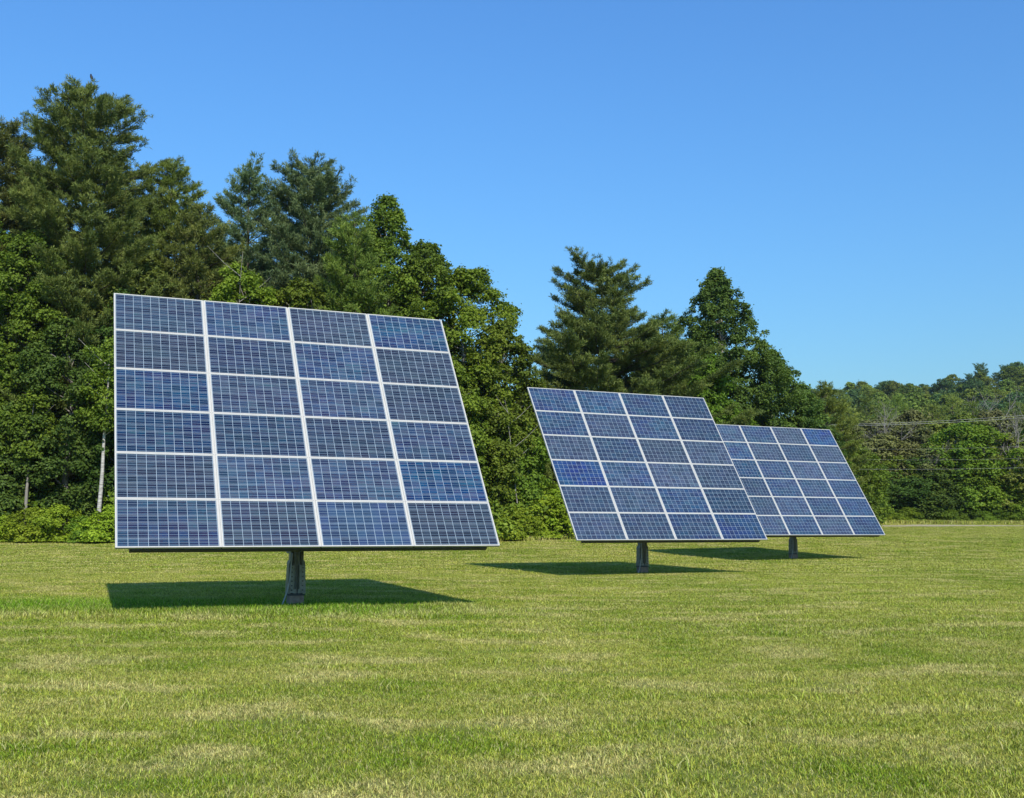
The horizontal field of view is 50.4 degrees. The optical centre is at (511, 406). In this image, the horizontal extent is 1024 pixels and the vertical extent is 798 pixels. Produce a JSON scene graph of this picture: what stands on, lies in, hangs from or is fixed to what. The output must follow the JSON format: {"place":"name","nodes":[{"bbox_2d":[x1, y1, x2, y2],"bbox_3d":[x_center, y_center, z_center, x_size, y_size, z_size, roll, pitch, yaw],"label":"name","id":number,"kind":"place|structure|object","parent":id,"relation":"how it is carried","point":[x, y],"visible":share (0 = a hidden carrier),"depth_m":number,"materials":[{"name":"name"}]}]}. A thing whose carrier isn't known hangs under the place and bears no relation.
{"place":"outdoors","nodes":[
{"label":"outdoors","id":0,"kind":"place"},
{"bbox_2d":[0,500,1023,797],"bbox_3d":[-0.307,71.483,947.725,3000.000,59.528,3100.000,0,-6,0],"label":"ground","id":1,"kind":"structure","parent":0,"point":[732,784],"depth_m":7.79,"materials":[{"name":"green plant"}]},
{"bbox_2d":[0,511,26,541],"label":"bush","id":2,"kind":"object","parent":1,"relation":"on","point":[3,531],"visible":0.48,"depth_m":56.42,"materials":[{"name":"green plant"}]},
{"bbox_2d":[0,217,27,427],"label":"broadleaf tree","id":3,"kind":"object","parent":1,"relation":"on","point":[11,300],"visible":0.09,"depth_m":61.68,"materials":[{"name":"green plant"}]},
{"bbox_2d":[0,115,59,333],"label":"pine tree","id":4,"kind":"object","parent":1,"relation":"on","point":[8,167],"visible":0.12,"depth_m":66.83,"materials":[{"name":"green plant"}]},
{"bbox_2d":[0,503,59,541],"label":"bush","id":5,"kind":"object","parent":1,"relation":"on","point":[33,513],"visible":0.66,"depth_m":56.01,"materials":[{"name":"green plant"}]},
{"bbox_2d":[0,387,63,524],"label":"birch tree","id":6,"kind":"object","parent":1,"relation":"on","point":[29,449],"visible":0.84,"depth_m":57.54,"materials":[{"name":"green plant"}]},
{"bbox_2d":[0,392,65,516],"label":"broadleaf tree","id":7,"kind":"object","parent":1,"relation":"on","point":[10,502],"visible":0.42,"depth_m":57.51,"materials":[{"name":"green plant"}]},
{"bbox_2d":[0,227,96,511],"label":"broadleaf tree","id":8,"kind":"object","parent":1,"relation":"on","point":[26,313],"visible":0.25,"depth_m":60.00,"materials":[{"name":"green plant"}]},
{"bbox_2d":[23,503,88,541],"bbox_3d":[-23.629,6.221,56.903,3.735,2.350,3.286,-4,-7,36],"label":"bush","id":9,"kind":"object","parent":1,"relation":"on","point":[48,521],"visible":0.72,"depth_m":56.33,"materials":[{"name":"green plant"}]},
{"bbox_2d":[5,466,106,516],"bbox_3d":[-25.692,5.526,61.482,6.989,5.053,8.525,-3,-7,27],"label":"bush","id":10,"kind":"object","parent":1,"relation":"on","point":[32,492],"visible":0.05,"depth_m":58.90,"materials":[{"name":"green plant"}]},
{"bbox_2d":[7,315,114,516],"bbox_3d":[-24.516,1.265,59.708,5.623,12.596,6.511,0,-6,0],"label":"broadleaf tree","id":11,"kind":"object","parent":1,"relation":"on","point":[49,368],"visible":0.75,"depth_m":58.26,"materials":[{"name":"green plant"}]},
{"bbox_2d":[59,515,105,542],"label":"bush","id":12,"kind":"object","parent":1,"relation":"on","point":[78,532],"visible":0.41,"depth_m":55.93,"materials":[{"name":"green plant"}]},
{"bbox_2d":[0,73,176,483],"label":"pine tree","id":13,"kind":"object","parent":1,"relation":"on","point":[101,182],"visible":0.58,"depth_m":61.97,"materials":[{"name":"green plant"}]},
{"bbox_2d":[64,503,114,541],"bbox_3d":[-21.030,6.195,56.631,4.030,2.389,3.304,6,-8,-41],"label":"bush","id":14,"kind":"object","parent":1,"relation":"on","point":[97,535],"visible":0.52,"depth_m":55.73,"materials":[{"name":"green plant"}]},
{"bbox_2d":[73,335,113,529],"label":"birch tree","id":15,"kind":"object","parent":1,"relation":"on","point":[104,419],"visible":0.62,"depth_m":57.33,"materials":[{"name":"green plant"}]},
{"bbox_2d":[65,288,143,502],"bbox_3d":[-21.800,0.412,60.778,6.436,14.467,5.954,4,-7,-33],"label":"broadleaf tree","id":16,"kind":"object","parent":1,"relation":"on","point":[92,476],"visible":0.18,"depth_m":58.72,"materials":[{"name":"green plant"}]},
{"bbox_2d":[96,253,178,386],"bbox_3d":[-21.574,-0.630,62.753,5.014,16.809,5.947,0,-6,0],"label":"broadleaf tree","id":17,"kind":"object","parent":1,"relation":"on","point":[150,265],"visible":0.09,"depth_m":63.03,"materials":[{"name":"green plant"}]},
{"bbox_2d":[130,155,219,300],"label":"pine tree","id":18,"kind":"object","parent":1,"relation":"on","point":[163,215],"visible":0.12,"depth_m":67.50,"materials":[{"name":"green plant"}]},
{"bbox_2d":[111,199,246,491],"bbox_3d":[-18.992,-2.236,64.727,9.223,20.275,8.968,-4,-7,33],"label":"pine tree","id":19,"kind":"object","parent":1,"relation":"on","point":[186,250],"visible":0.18,"depth_m":64.52,"materials":[{"name":"green plant"}]},
{"bbox_2d":[202,260,278,305],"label":"broadleaf tree","id":20,"kind":"object","parent":1,"relation":"on","point":[228,289],"visible":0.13,"depth_m":61.15,"materials":[{"name":"green plant"}]},
{"bbox_2d":[203,151,290,306],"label":"pine tree","id":21,"kind":"object","parent":1,"relation":"on","point":[249,177],"visible":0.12,"depth_m":70.61,"materials":[{"name":"green plant"}]},
{"bbox_2d":[2,533,574,540],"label":"wood edge grass","id":22,"kind":"structure","parent":1,"relation":"on","point":[563,537],"depth_m":59.16,"materials":[{"name":"green plant"}]},
{"bbox_2d":[270,277,330,308],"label":"broadleaf tree","id":23,"kind":"object","parent":1,"relation":"on","point":[303,295],"visible":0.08,"depth_m":61.50,"materials":[{"name":"green plant"}]},
{"bbox_2d":[241,147,369,308],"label":"pine tree","id":24,"kind":"object","parent":1,"relation":"on","point":[314,185],"visible":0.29,"depth_m":67.62,"materials":[{"name":"green plant"}]},
{"bbox_2d":[114,293,499,604],"bbox_3d":[-3.934,0.913,20.322,6.640,6.184,3.387,3,-7,-24],"label":"solar array","id":25,"kind":"object","parent":1,"relation":"on","point":[295,433],"visible":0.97,"depth_m":20.07,"materials":[{"name":"blue glass"}]},
{"bbox_2d":[313,209,398,315],"bbox_3d":[-9.178,-1.891,62.608,7.869,19.421,6.871,0,-6,0],"label":"pine tree","id":26,"kind":"object","parent":1,"relation":"on","point":[350,252],"visible":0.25,"depth_m":62.11,"materials":[{"name":"green plant"}]},
{"bbox_2d":[0,595,718,622],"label":"lush grass","id":27,"kind":"structure","parent":1,"relation":"on","point":[235,609],"depth_m":18.64,"materials":[{"name":"green plant"}]},
{"bbox_2d":[325,191,450,347],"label":"broadleaf tree","id":28,"kind":"object","parent":1,"relation":"on","point":[390,221],"visible":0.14,"depth_m":65.06,"materials":[{"name":"green plant"}]},
{"bbox_2d":[384,239,489,426],"bbox_3d":[-5.425,-1.066,64.497,8.568,18.110,7.023,-4,-8,37],"label":"broadleaf tree","id":29,"kind":"object","parent":1,"relation":"on","point":[418,267],"visible":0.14,"depth_m":63.75,"materials":[{"name":"green plant"}]},
{"bbox_2d":[421,263,523,482],"bbox_3d":[-2.843,-0.322,64.234,8.336,16.592,9.611,3,-6,-21],"label":"broadleaf tree","id":30,"kind":"object","parent":1,"relation":"on","point":[472,283],"visible":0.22,"depth_m":63.92,"materials":[{"name":"green plant"}]},
{"bbox_2d":[452,357,498,511],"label":"broadleaf tree","id":31,"kind":"object","parent":1,"relation":"on","point":[469,403],"visible":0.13,"depth_m":59.65,"materials":[{"name":"green plant"}]},
{"bbox_2d":[460,317,546,518],"bbox_3d":[-0.692,1.389,62.615,5.600,12.952,6.075,-3,-7,31],"label":"broadleaf tree","id":32,"kind":"object","parent":1,"relation":"on","point":[496,341],"visible":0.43,"depth_m":61.48,"materials":[{"name":"green plant"}]},
{"bbox_2d":[0,566,1023,653],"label":"grass","id":33,"kind":"structure","parent":1,"relation":"on","point":[663,592],"depth_m":21.51,"materials":[{"name":"green plant"}]},
{"bbox_2d":[0,523,1023,580],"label":"grass","id":34,"kind":"structure","parent":1,"relation":"on","point":[984,555],"depth_m":47.00,"materials":[{"name":"green plant"}]},
{"bbox_2d":[482,416,551,518],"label":"broadleaf tree","id":35,"kind":"object","parent":1,"relation":"on","point":[539,455],"visible":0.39,"depth_m":61.12,"materials":[{"name":"green plant"}]},
{"bbox_2d":[487,479,549,537],"bbox_3d":[-0.726,5.927,60.819,5.495,3.972,6.702,-3,-7,31],"label":"bush","id":36,"kind":"object","parent":1,"relation":"on","point":[497,513],"visible":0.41,"depth_m":59.46,"materials":[{"name":"green plant"}]},
{"bbox_2d":[495,503,543,539],"bbox_3d":[0.035,6.479,59.624,3.198,2.312,3.900,-5,-8,40],"label":"bush","id":37,"kind":"object","parent":1,"relation":"on","point":[527,519],"visible":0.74,"depth_m":58.97,"materials":[{"name":"green plant"}]},
{"bbox_2d":[501,470,567,535],"bbox_3d":[0.912,5.859,62.840,6.353,4.507,6.434,-3,-7,31],"label":"bush","id":38,"kind":"object","parent":1,"relation":"on","point":[555,492],"visible":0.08,"depth_m":61.47,"materials":[{"name":"green plant"}]},
{"bbox_2d":[524,491,574,537],"bbox_3d":[1.870,6.306,61.272,4.301,3.052,4.356,-5,-8,39],"label":"bush","id":39,"kind":"object","parent":1,"relation":"on","point":[556,512],"visible":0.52,"depth_m":60.33,"materials":[{"name":"green plant"}]},
{"bbox_2d":[541,482,573,533],"bbox_3d":[2.513,6.218,63.380,5.947,3.742,5.231,-2,-7,23],"label":"bush","id":40,"kind":"object","parent":1,"relation":"on","point":[553,487],"visible":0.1,"depth_m":61.55,"materials":[{"name":"green plant"}]},
{"bbox_2d":[512,246,765,484],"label":"pine tree","id":41,"kind":"object","parent":1,"relation":"on","point":[581,338],"visible":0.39,"depth_m":67.49,"materials":[{"name":"green plant"}]},
{"bbox_2d":[527,387,766,572],"bbox_3d":[4.157,2.433,33.885,6.640,6.093,3.411,3,-7,-24],"label":"solar array","id":42,"kind":"object","parent":1,"relation":"on","point":[642,470],"visible":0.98,"depth_m":33.72,"materials":[{"name":"blue glass"}]},
{"bbox_2d":[621,308,717,389],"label":"pine tree","id":43,"kind":"object","parent":1,"relation":"on","point":[669,325],"visible":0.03,"depth_m":73.20,"materials":[{"name":"green plant"}]},
{"bbox_2d":[688,352,751,425],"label":"broadleaf tree","id":44,"kind":"object","parent":1,"relation":"on","point":[720,387],"visible":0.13,"depth_m":68.57,"materials":[{"name":"green plant"}]},
{"bbox_2d":[667,267,806,427],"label":"broadleaf tree","id":45,"kind":"object","parent":1,"relation":"on","point":[716,311],"visible":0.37,"depth_m":74.44,"materials":[{"name":"green plant"}]},
{"bbox_2d":[734,346,825,428],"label":"broadleaf tree","id":46,"kind":"object","parent":1,"relation":"on","point":[808,423],"visible":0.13,"depth_m":76.79,"materials":[{"name":"green plant"}]},
{"bbox_2d":[716,424,884,558],"bbox_3d":[12.094,3.768,46.481,6.640,6.059,3.416,3,-7,-24],"label":"solar array","id":47,"kind":"object","parent":1,"relation":"on","point":[799,482],"visible":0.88,"depth_m":46.43,"materials":[{"name":"blue glass"}]},
{"bbox_2d":[776,378,839,447],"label":"broadleaf tree","id":48,"kind":"object","parent":1,"relation":"on","point":[808,389],"visible":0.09,"depth_m":77.33,"materials":[{"name":"green plant"}]},
{"bbox_2d":[826,424,854,468],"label":"broadleaf tree","id":49,"kind":"object","parent":1,"relation":"on","point":[837,438],"visible":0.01,"depth_m":82.12,"materials":[{"name":"green plant"}]},
{"bbox_2d":[812,379,872,485],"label":"pine tree","id":50,"kind":"object","parent":1,"relation":"on","point":[833,403],"visible":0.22,"depth_m":87.46,"materials":[{"name":"green plant"}]},
{"bbox_2d":[841,394,881,416],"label":"hillside tree","id":51,"kind":"object","parent":1,"relation":"on","point":[855,400],"visible":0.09,"depth_m":283.86,"materials":[{"name":"green plant"}]},
{"bbox_2d":[841,429,889,493],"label":"broadleaf tree","id":52,"kind":"object","parent":1,"relation":"on","point":[869,444],"visible":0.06,"depth_m":106.44,"materials":[{"name":"green plant"}]},
{"bbox_2d":[843,440,890,518],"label":"broadleaf tree","id":53,"kind":"object","parent":1,"relation":"on","point":[864,470],"visible":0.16,"depth_m":94.94,"materials":[{"name":"green plant"}]},
{"bbox_2d":[844,393,890,437],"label":"tree","id":54,"kind":"object","parent":1,"relation":"on","point":[866,400],"visible":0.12,"depth_m":126.36,"materials":[{"name":"green plant"}]},
{"bbox_2d":[854,449,894,522],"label":"broadleaf tree","id":55,"kind":"object","parent":1,"relation":"on","point":[882,497],"visible":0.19,"depth_m":98.40,"materials":[{"name":"green plant"}]},
{"bbox_2d":[850,416,900,455],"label":"broadleaf tree","id":56,"kind":"object","parent":1,"relation":"on","point":[867,423],"visible":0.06,"depth_m":112.88,"materials":[{"name":"green plant"}]},
{"bbox_2d":[867,400,903,420],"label":"tree","id":57,"kind":"object","parent":1,"relation":"on","point":[885,406],"visible":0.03,"depth_m":130.29,"materials":[{"name":"green plant"}]},
{"bbox_2d":[864,401,917,454],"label":"bare tree","id":58,"kind":"object","parent":1,"relation":"on","point":[892,426],"visible":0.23,"depth_m":110.52,"materials":[{"name":"grey plant"}]},
{"bbox_2d":[865,432,920,496],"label":"broadleaf tree","id":59,"kind":"object","parent":1,"relation":"on","point":[885,441],"visible":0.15,"depth_m":106.70,"materials":[{"name":"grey plant"}]},
{"bbox_2d":[880,381,910,399],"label":"hillside tree","id":60,"kind":"object","parent":1,"relation":"on","point":[893,385],"visible":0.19,"depth_m":335.30,"materials":[{"name":"green plant"}]},
{"bbox_2d":[879,394,912,419],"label":"tree","id":61,"kind":"object","parent":1,"relation":"on","point":[898,398],"visible":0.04,"depth_m":140.56,"materials":[{"name":"green plant"}]},
{"bbox_2d":[881,455,921,496],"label":"broadleaf tree","id":62,"kind":"object","parent":1,"relation":"on","point":[894,465],"visible":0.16,"depth_m":105.32,"materials":[{"name":"green plant"}]},
{"bbox_2d":[881,439,923,480],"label":"broadleaf tree","id":63,"kind":"object","parent":1,"relation":"on","point":[907,446],"visible":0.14,"depth_m":106.94,"materials":[{"name":"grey plant"}]},
{"bbox_2d":[885,396,923,414],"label":"hillside tree","id":64,"kind":"object","parent":1,"relation":"on","point":[914,406],"visible":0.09,"depth_m":264.71,"materials":[{"name":"green plant"}]},
{"bbox_2d":[884,471,927,519],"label":"broadleaf tree","id":65,"kind":"object","parent":1,"relation":"on","point":[904,493],"visible":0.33,"depth_m":102.69,"materials":[{"name":"green plant"}]},
{"bbox_2d":[892,418,921,454],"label":"broadleaf tree","id":66,"kind":"object","parent":1,"relation":"on","point":[911,424],"visible":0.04,"depth_m":113.93,"materials":[{"name":"green plant"}]},
{"bbox_2d":[893,507,922,521],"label":"bush","id":67,"kind":"object","parent":1,"relation":"on","point":[907,512],"visible":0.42,"depth_m":101.92,"materials":[{"name":"green plant"}]},
{"bbox_2d":[894,383,923,397],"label":"hillside tree","id":68,"kind":"object","parent":1,"relation":"on","point":[908,386],"visible":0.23,"depth_m":327.18,"materials":[{"name":"green plant"}]},
{"bbox_2d":[894,408,937,431],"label":"broadleaf tree","id":69,"kind":"object","parent":1,"relation":"on","point":[912,414],"visible":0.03,"depth_m":129.66,"materials":[{"name":"green plant"}]},
{"bbox_2d":[892,475,942,519],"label":"broadleaf tree","id":70,"kind":"object","parent":1,"relation":"on","point":[916,495],"visible":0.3,"depth_m":102.62,"materials":[{"name":"green plant"}]},
{"bbox_2d":[902,427,933,456],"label":"broadleaf tree","id":71,"kind":"object","parent":1,"relation":"on","point":[923,432],"visible":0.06,"depth_m":111.58,"materials":[{"name":"green plant"}]},
{"bbox_2d":[901,389,935,409],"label":"hillside tree","id":72,"kind":"object","parent":1,"relation":"on","point":[919,397],"visible":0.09,"depth_m":274.36,"materials":[{"name":"green plant"}]},
{"bbox_2d":[900,455,943,508],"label":"broadleaf tree","id":73,"kind":"object","parent":1,"relation":"on","point":[929,480],"visible":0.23,"depth_m":104.05,"materials":[{"name":"green plant"}]},
{"bbox_2d":[907,445,957,488],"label":"broadleaf tree","id":74,"kind":"object","parent":1,"relation":"on","point":[923,451],"visible":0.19,"depth_m":105.10,"materials":[{"name":"green plant"}]},
{"bbox_2d":[919,401,950,422],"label":"tree","id":75,"kind":"object","parent":1,"relation":"on","point":[934,415],"visible":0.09,"depth_m":134.34,"materials":[{"name":"green plant"}]},
{"bbox_2d":[909,466,961,519],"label":"broadleaf tree","id":76,"kind":"object","parent":1,"relation":"on","point":[936,471],"visible":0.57,"depth_m":102.90,"materials":[{"name":"green plant"}]},
{"bbox_2d":[898,442,974,508],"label":"broadleaf tree","id":77,"kind":"object","parent":1,"relation":"on","point":[947,449],"visible":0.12,"depth_m":105.27,"materials":[{"name":"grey plant"}]},
{"bbox_2d":[927,378,954,395],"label":"hillside tree","id":78,"kind":"object","parent":1,"relation":"on","point":[939,386],"visible":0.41,"depth_m":349.58,"materials":[{"name":"green plant"}]},
{"bbox_2d":[922,418,966,445],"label":"broadleaf tree","id":79,"kind":"object","parent":1,"relation":"on","point":[936,426],"visible":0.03,"depth_m":115.56,"materials":[{"name":"green plant"}]},
{"bbox_2d":[933,507,959,520],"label":"bush","id":80,"kind":"object","parent":1,"relation":"on","point":[947,515],"visible":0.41,"depth_m":101.99,"materials":[{"name":"green plant"}]},
{"bbox_2d":[878,519,1023,524],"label":"tall grass","id":81,"kind":"structure","parent":1,"relation":"on","point":[927,521],"depth_m":99.77,"materials":[{"name":"green plant"}]},
{"bbox_2d":[925,463,976,518],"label":"broadleaf tree","id":82,"kind":"object","parent":1,"relation":"on","point":[957,498],"visible":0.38,"depth_m":103.35,"materials":[{"name":"green plant"}]},
{"bbox_2d":[936,389,969,411],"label":"hillside tree","id":83,"kind":"object","parent":1,"relation":"on","point":[941,399],"visible":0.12,"depth_m":274.47,"materials":[{"name":"green plant"}]},
{"bbox_2d":[938,394,968,420],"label":"tree","id":84,"kind":"object","parent":1,"relation":"on","point":[951,401],"visible":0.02,"depth_m":142.57,"materials":[{"name":"green plant"}]},
{"bbox_2d":[920,420,1007,518],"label":"broadleaf tree","id":85,"kind":"object","parent":1,"relation":"on","point":[941,437],"visible":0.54,"depth_m":104.45,"materials":[{"name":"green plant"}]},
{"bbox_2d":[947,409,989,442],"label":"broadleaf tree","id":86,"kind":"object","parent":1,"relation":"on","point":[961,416],"visible":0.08,"depth_m":117.74,"materials":[{"name":"green plant"}]},
{"bbox_2d":[949,400,987,416],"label":"tree","id":87,"kind":"object","parent":1,"relation":"on","point":[974,410],"visible":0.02,"depth_m":134.60,"materials":[{"name":"green plant"}]},
{"bbox_2d":[959,388,977,403],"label":"hillside tree","id":88,"kind":"object","parent":1,"relation":"on","point":[970,394],"visible":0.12,"depth_m":285.34,"materials":[{"name":"green plant"}]},
{"bbox_2d":[957,378,984,396],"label":"hillside tree","id":89,"kind":"object","parent":1,"relation":"on","point":[974,383],"visible":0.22,"depth_m":328.81,"materials":[{"name":"green plant"}]},
{"bbox_2d":[952,454,1008,515],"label":"broadleaf tree","id":90,"kind":"object","parent":1,"relation":"on","point":[974,478],"visible":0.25,"depth_m":103.36,"materials":[{"name":"green plant"}]},
{"bbox_2d":[969,388,994,410],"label":"hillside tree","id":91,"kind":"object","parent":1,"relation":"on","point":[988,394],"visible":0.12,"depth_m":276.89,"materials":[{"name":"green plant"}]},
{"bbox_2d":[949,424,1023,520],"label":"broadleaf tree","id":92,"kind":"object","parent":1,"relation":"on","point":[992,491],"visible":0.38,"depth_m":103.63,"materials":[{"name":"green plant"}]},
{"bbox_2d":[975,406,1006,421],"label":"broadleaf tree","id":93,"kind":"object","parent":1,"relation":"on","point":[991,414],"visible":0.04,"depth_m":127.28,"materials":[{"name":"green plant"}]},
{"bbox_2d":[979,430,1023,514],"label":"broadleaf tree","id":94,"kind":"object","parent":1,"relation":"on","point":[1012,477],"visible":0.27,"depth_m":103.50,"materials":[{"name":"green plant"}]},
{"bbox_2d":[982,414,1023,433],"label":"broadleaf tree","id":95,"kind":"object","parent":1,"relation":"on","point":[993,423],"visible":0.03,"depth_m":117.42,"materials":[{"name":"green plant"}]},
{"bbox_2d":[982,407,1023,492],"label":"tree","id":96,"kind":"object","parent":1,"relation":"on","point":[1017,438],"visible":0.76,"depth_m":105.08,"materials":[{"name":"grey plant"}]},
{"bbox_2d":[984,472,1023,519],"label":"broadleaf tree","id":97,"kind":"object","parent":1,"relation":"on","point":[1004,489],"visible":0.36,"depth_m":103.09,"materials":[{"name":"green plant"}]},
{"bbox_2d":[996,378,1016,391],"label":"hillside tree","id":98,"kind":"object","parent":1,"relation":"on","point":[1007,384],"visible":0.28,"depth_m":328.17,"materials":[{"name":"green plant"}]},
{"bbox_2d":[997,366,1021,387],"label":"hillside tree","id":99,"kind":"object","parent":1,"relation":"on","point":[1011,371],"visible":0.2,"depth_m":349.85,"materials":[{"name":"green plant"}]},
{"bbox_2d":[998,391,1023,409],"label":"hillside tree","id":100,"kind":"object","parent":1,"relation":"on","point":[1013,397],"visible":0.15,"depth_m":254.00,"materials":[{"name":"green plant"}]},
{"bbox_2d":[998,438,1023,502],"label":"broadleaf tree","id":101,"kind":"object","parent":1,"relation":"on","point":[1022,442],"visible":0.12,"depth_m":104.69,"materials":[{"name":"green plant"}]},
{"bbox_2d":[0,0,1023,417],"label":"sky","id":102,"kind":"structure","parent":0,"point":[852,168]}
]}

